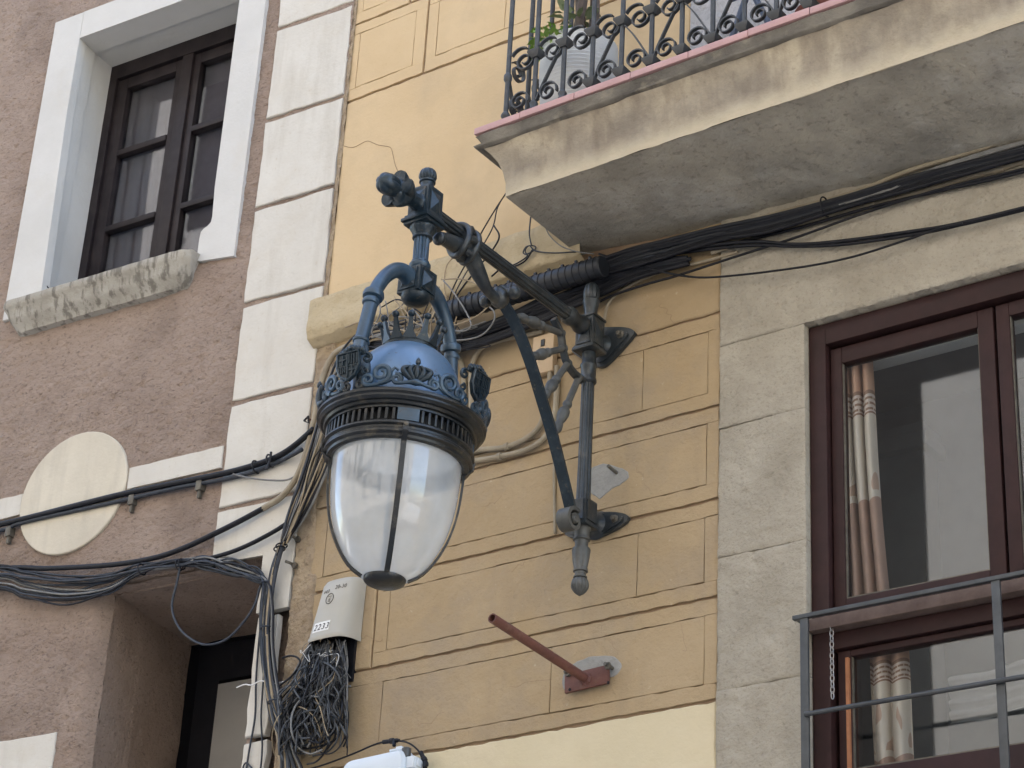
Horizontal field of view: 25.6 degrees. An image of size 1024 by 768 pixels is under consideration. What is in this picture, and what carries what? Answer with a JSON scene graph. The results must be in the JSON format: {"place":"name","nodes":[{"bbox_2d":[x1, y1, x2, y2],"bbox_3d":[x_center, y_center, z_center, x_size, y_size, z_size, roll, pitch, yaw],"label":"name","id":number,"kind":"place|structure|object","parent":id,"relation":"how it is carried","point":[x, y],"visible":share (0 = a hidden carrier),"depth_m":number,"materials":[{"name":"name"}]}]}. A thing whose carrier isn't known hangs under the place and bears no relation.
{"place":"outdoors","nodes":[
{"label":"outdoors","id":0,"kind":"place"},
{"bbox_2d":[795,0,828,11],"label":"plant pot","id":1,"kind":"object","parent":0,"point":[799,7],"visible":0.07,"depth_m":7.79,"materials":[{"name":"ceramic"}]},
{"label":"street","id":2,"kind":"structure","parent":0,"visible":0},
{"bbox_2d":[0,0,354,767],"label":"house","id":3,"kind":"structure","parent":2,"relation":"on","point":[168,168],"depth_m":9.72,"materials":[{"name":"paint"}]},
{"bbox_2d":[0,507,263,570],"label":"cable","id":4,"kind":"object","parent":3,"relation":"attached to","point":[229,526],"visible":1,"depth_m":9.13,"materials":[{"name":"black rubber"}]},
{"bbox_2d":[0,427,313,544],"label":"cable run","id":5,"kind":"object","parent":3,"relation":"attached to","point":[199,483],"visible":1,"depth_m":9.29,"materials":[{"name":"rubber"}]},
{"bbox_2d":[232,473,292,480],"bbox_3d":[-0.933,0.323,8.977,0.460,0.160,0.022,-15,-32,31],"label":"wire","id":6,"kind":"object","parent":5,"relation":"hanging from","point":[261,479],"visible":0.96,"depth_m":8.99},
{"bbox_2d":[78,23,235,278],"bbox_3d":[-1.539,-0.979,10.568,1.200,1.700,0.075,-13,-32,29],"label":"window","id":7,"kind":"structure","parent":3,"relation":"in","point":[152,195],"depth_m":10.75,"materials":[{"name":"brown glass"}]},
{"bbox_2d":[0,555,339,767],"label":"cable bundle","id":8,"kind":"object","parent":3,"relation":"attached to","point":[236,570],"visible":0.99,"depth_m":9.09,"materials":[{"name":"rubber"}]},
{"bbox_2d":[171,566,263,645],"bbox_3d":[-1.160,0.852,8.821,0.463,0.372,0.010,-13,-32,29],"label":"cable","id":9,"kind":"object","parent":8,"relation":"hanging from","point":[225,639],"visible":1,"depth_m":8.76,"materials":[{"name":"rubber"}]},
{"bbox_2d":[236,680,282,687],"bbox_3d":[-0.946,1.135,8.517,0.264,0.032,0.013,-17,-34,34],"label":"wire","id":10,"kind":"object","parent":8,"relation":"attached to","point":[253,684],"visible":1,"depth_m":8.55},
{"bbox_2d":[186,638,255,767],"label":"door","id":11,"kind":"structure","parent":3,"relation":"in","point":[219,719],"depth_m":9.61,"materials":[{"name":"grey paint"}]},
{"bbox_2d":[188,523,283,559],"bbox_3d":[-1.120,0.614,8.942,0.776,0.151,0.031,-14,-32,30],"label":"cable","id":12,"kind":"object","parent":3,"relation":"attached to","point":[255,541],"visible":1,"depth_m":8.87,"materials":[{"name":"black rubber"}]},
{"bbox_2d":[246,635,259,767],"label":"cable","id":13,"kind":"object","parent":3,"relation":"attached to","point":[255,709],"visible":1,"depth_m":8.52,"materials":[{"name":"plastic"}]},
{"bbox_2d":[242,677,263,767],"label":"cable","id":14,"kind":"object","parent":3,"relation":"attached to","point":[249,765],"visible":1,"depth_m":8.45,"materials":[{"name":"plastic"}]},
{"bbox_2d":[261,342,352,510],"bbox_3d":[-0.796,0.165,8.956,0.442,0.651,0.039,-18,-34,34],"label":"conduit","id":15,"kind":"object","parent":3,"relation":"attached to","point":[283,494],"visible":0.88,"depth_m":8.92,"materials":[{"name":"beige plastic"}]},
{"bbox_2d":[261,312,434,767],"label":"cable bundle","id":16,"kind":"object","parent":3,"relation":"attached to","point":[312,475],"visible":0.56,"depth_m":8.76,"materials":[{"name":"rubber"}]},
{"bbox_2d":[274,0,1023,767],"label":"apartment building","id":17,"kind":"structure","parent":2,"relation":"on","point":[710,608],"depth_m":7.86,"materials":[{"name":"paint"}]},
{"bbox_2d":[285,560,297,568],"bbox_3d":[-0.846,0.700,8.722,0.069,0.032,0.036,16,-30,-23],"label":"wall anchor","id":18,"kind":"object","parent":17,"relation":"attached to","point":[294,565],"depth_m":8.71,"materials":[{"name":"metal"}]},
{"bbox_2d":[292,536,300,542],"bbox_3d":[-0.839,0.602,8.771,0.069,0.032,0.036,16,-30,-23],"label":"wall anchor","id":19,"kind":"object","parent":17,"relation":"attached to","point":[297,539],"depth_m":8.76,"materials":[{"name":"metal"}]},
{"bbox_2d":[304,416,310,423],"bbox_3d":[-0.805,0.148,8.996,0.029,0.047,0.057,-16,-33,32],"label":"wall hook","id":20,"kind":"object","parent":17,"relation":"attached to","point":[307,418],"depth_m":8.97,"materials":[{"name":"grey metal"}]},
{"bbox_2d":[308,577,365,682],"bbox_3d":[-0.667,0.922,8.425,0.218,0.408,0.120,-16,-33,32],"label":"junction box","id":21,"kind":"object","parent":17,"relation":"attached to","point":[339,613],"visible":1,"depth_m":8.40,"materials":[{"name":"beige plastic"}]},
{"bbox_2d":[271,639,350,764],"bbox_3d":[-0.732,1.169,8.309,0.411,0.528,0.109,-16,-33,32],"label":"cable tangle","id":22,"kind":"object","parent":21,"relation":"hanging from","point":[324,657],"visible":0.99,"depth_m":8.28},
{"bbox_2d":[279,655,300,685],"bbox_3d":[-0.831,1.070,8.433,0.100,0.122,0.008,-16,-33,32],"label":"cable","id":23,"kind":"object","parent":22,"relation":"attached to","point":[291,676],"visible":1,"depth_m":8.42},
{"bbox_2d":[289,668,344,749],"bbox_3d":[-0.720,1.193,8.295,0.272,0.314,0.019,-16,-33,32],"label":"cable","id":24,"kind":"object","parent":22,"relation":"attached to","point":[322,745],"visible":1,"depth_m":8.20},
{"bbox_2d":[307,685,350,747],"bbox_3d":[-0.669,1.217,8.229,0.178,0.219,0.014,-14,-32,30],"label":"cable","id":25,"kind":"object","parent":22,"relation":"attached to","point":[309,744],"visible":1,"depth_m":8.23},
{"bbox_2d":[311,738,428,767],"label":"cable run","id":26,"kind":"object","parent":17,"relation":"attached to","point":[394,741],"visible":1,"depth_m":8.01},
{"bbox_2d":[344,746,422,767],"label":"equipment box","id":27,"kind":"object","parent":17,"relation":"attached to","point":[401,757],"visible":1,"depth_m":7.90,"materials":[{"name":"white plastic"}]},
{"bbox_2d":[458,353,466,405],"bbox_3d":[-0.223,-0.033,8.637,0.145,0.326,0.020,-16,-33,32],"label":"conduit","id":28,"kind":"object","parent":17,"relation":"attached to","point":[461,363],"visible":0.36,"depth_m":8.62,"materials":[{"name":"beige plastic"}]},
{"bbox_2d":[345,192,593,351],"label":"loose wires","id":29,"kind":"object","parent":17,"relation":"attached to","point":[525,259],"visible":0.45,"depth_m":8.68,"materials":[{"name":"rubber"}]},
{"bbox_2d":[315,167,636,595],"bbox_3d":[-0.108,0.083,7.510,0.614,1.564,1.398,-16,-33,32],"label":"street lamp","id":30,"kind":"object","parent":17,"relation":"attached to","point":[397,417],"visible":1,"depth_m":7.18,"materials":[{"name":"blue metal"}]},
{"bbox_2d":[468,330,543,407],"bbox_3d":[-0.027,-0.059,8.492,0.338,0.278,0.020,-16,-33,32],"label":"conduit","id":31,"kind":"object","parent":17,"relation":"attached to","point":[477,352],"visible":0.63,"depth_m":8.54,"materials":[{"name":"beige plastic"}]},
{"bbox_2d":[474,372,552,453],"bbox_3d":[-0.021,0.114,8.389,0.409,0.306,0.030,-16,-33,32],"label":"conduit","id":32,"kind":"object","parent":17,"relation":"attached to","point":[507,446],"visible":0.68,"depth_m":8.30,"materials":[{"name":"beige plastic"}]},
{"bbox_2d":[475,365,559,462],"bbox_3d":[-0.018,0.130,8.377,0.461,0.330,0.030,-16,-33,32],"label":"conduit","id":33,"kind":"object","parent":17,"relation":"attached to","point":[500,456],"visible":0.58,"depth_m":8.27,"materials":[{"name":"beige plastic"}]},
{"bbox_2d":[434,256,609,321],"bbox_3d":[0.025,-0.349,8.488,0.774,0.101,0.088,-16,-33,32],"label":"cable sleeve","id":34,"kind":"object","parent":17,"relation":"attached to","point":[577,273],"visible":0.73,"depth_m":8.37,"materials":[{"name":"black plastic"}]},
{"bbox_2d":[368,255,691,355],"bbox_3d":[0.026,-0.256,8.514,1.506,0.180,0.046,-16,-33,32],"label":"cable bundle","id":35,"kind":"object","parent":17,"relation":"attached to","point":[499,330],"visible":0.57,"depth_m":8.40,"materials":[{"name":"black plastic"}]},
{"bbox_2d":[533,333,557,376],"bbox_3d":[0.121,-0.108,8.394,0.096,0.163,0.034,-16,-33,32],"label":"switch box","id":36,"kind":"object","parent":17,"relation":"attached to","point":[548,364],"visible":0.47,"depth_m":8.38,"materials":[{"name":"beige plastic"}]},
{"bbox_2d":[488,613,613,693],"bbox_3d":[0.110,0.891,7.466,0.194,0.090,0.557,-16,-33,32],"label":"pipe bracket","id":37,"kind":"object","parent":17,"relation":"attached to","point":[577,679],"visible":1,"depth_m":7.58,"materials":[{"name":"red metal"}]},
{"bbox_2d":[553,463,555,533],"bbox_3d":[0.154,0.388,8.105,0.029,0.334,0.010,-16,-33,32],"label":"conduit","id":38,"kind":"object","parent":17,"relation":"attached to","point":[554,506],"visible":0.79,"depth_m":8.08,"materials":[{"name":"beige plastic"}]},
{"bbox_2d":[539,28,617,103],"bbox_3d":[0.248,-1.078,8.500,0.302,0.449,0.302,-16,-33,32],"label":"plant pot","id":39,"kind":"object","parent":17,"relation":"on","point":[577,59],"visible":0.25,"depth_m":8.43,"materials":[{"name":"white plastic"}]},
{"bbox_2d":[527,0,600,60],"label":"potted plant","id":40,"kind":"object","parent":39,"relation":"on","point":[582,15],"visible":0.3,"depth_m":8.60,"materials":[{"name":"green plant"}]},
{"bbox_2d":[603,250,737,323],"bbox_3d":[0.569,-0.348,8.174,0.575,0.172,0.012,-16,-33,32],"label":"cable","id":41,"kind":"object","parent":17,"relation":"attached to","point":[643,279],"visible":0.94,"depth_m":8.25,"materials":[{"name":"black rubber"}]},
{"bbox_2d":[729,0,770,35],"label":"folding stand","id":42,"kind":"object","parent":17,"relation":"on","point":[739,17],"depth_m":8.01,"materials":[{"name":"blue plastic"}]},
{"bbox_2d":[598,222,962,278],"bbox_3d":[0.909,-0.506,7.932,1.462,0.339,0.008,-16,-33,32],"label":"cable","id":43,"kind":"object","parent":17,"relation":"attached to","point":[822,263],"visible":1,"depth_m":7.79,"materials":[{"name":"black rubber"}]},
{"bbox_2d":[600,167,1023,302],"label":"cable","id":44,"kind":"object","parent":17,"relation":"attached to","point":[815,230],"visible":0.94,"depth_m":7.83,"materials":[{"name":"black rubber"}]},
{"bbox_2d":[603,140,1023,274],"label":"cable bundle","id":45,"kind":"object","parent":17,"relation":"attached to","point":[673,246],"visible":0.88,"depth_m":7.87,"materials":[{"name":"black plastic"}]},
{"bbox_2d":[829,627,834,699],"bbox_3d":[1.014,0.878,7.127,0.014,0.256,0.008,7,-28,-6],"label":"chain","id":46,"kind":"object","parent":17,"relation":"hanging from","point":[831,652],"visible":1,"depth_m":7.12,"materials":[{"name":"metal"}]},
{"bbox_2d":[679,210,1023,254],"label":"cable","id":47,"kind":"object","parent":17,"relation":"attached to","point":[815,246],"visible":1,"depth_m":7.75,"materials":[{"name":"black rubber"}]},
{"bbox_2d":[695,206,1023,249],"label":"cable","id":48,"kind":"object","parent":17,"relation":"attached to","point":[864,237],"visible":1,"depth_m":7.70,"materials":[{"name":"black rubber"}]},
{"bbox_2d":[710,160,1023,254],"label":"conduit","id":49,"kind":"object","parent":17,"relation":"attached to","point":[997,170],"visible":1,"depth_m":7.62,"materials":[{"name":"black plastic"}]},
{"bbox_2d":[847,362,888,595],"bbox_3d":[1.152,0.263,7.531,0.202,1.080,0.076,-16,-33,32],"label":"curtain","id":50,"kind":"object","parent":17,"relation":"hanging from","point":[869,572],"visible":0.61,"depth_m":7.45,"materials":[{"name":"beige fabric"}]},
{"bbox_2d":[754,146,994,217],"bbox_3d":[1.503,-0.760,7.619,2.139,0.045,0.017,-16,-33,32],"label":"conduit","id":51,"kind":"object","parent":17,"relation":"attached to","point":[917,168],"visible":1,"depth_m":7.71,"materials":[{"name":"grey plastic"}]},
{"bbox_2d":[734,170,1023,244],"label":"cable","id":52,"kind":"object","parent":17,"relation":"attached to","point":[878,205],"visible":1,"depth_m":7.76,"materials":[{"name":"black rubber"}]},
{"bbox_2d":[870,651,913,764],"bbox_3d":[1.187,1.192,6.991,0.153,0.860,0.076,-16,-33,32],"label":"curtain","id":53,"kind":"object","parent":17,"relation":"hanging from","point":[892,721],"visible":0.87,"depth_m":7.07,"materials":[{"name":"beige fabric"}]},
{"bbox_2d":[809,269,1023,767],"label":"window","id":54,"kind":"structure","parent":17,"relation":"in","point":[989,309],"depth_m":7.21,"materials":[{"name":"brown wood"}]},
{"bbox_2d":[948,659,1023,723],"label":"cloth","id":55,"kind":"object","parent":17,"relation":"hanging from","point":[974,704],"visible":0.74,"depth_m":7.33,"materials":[{"name":"white fabric"}]}
]}

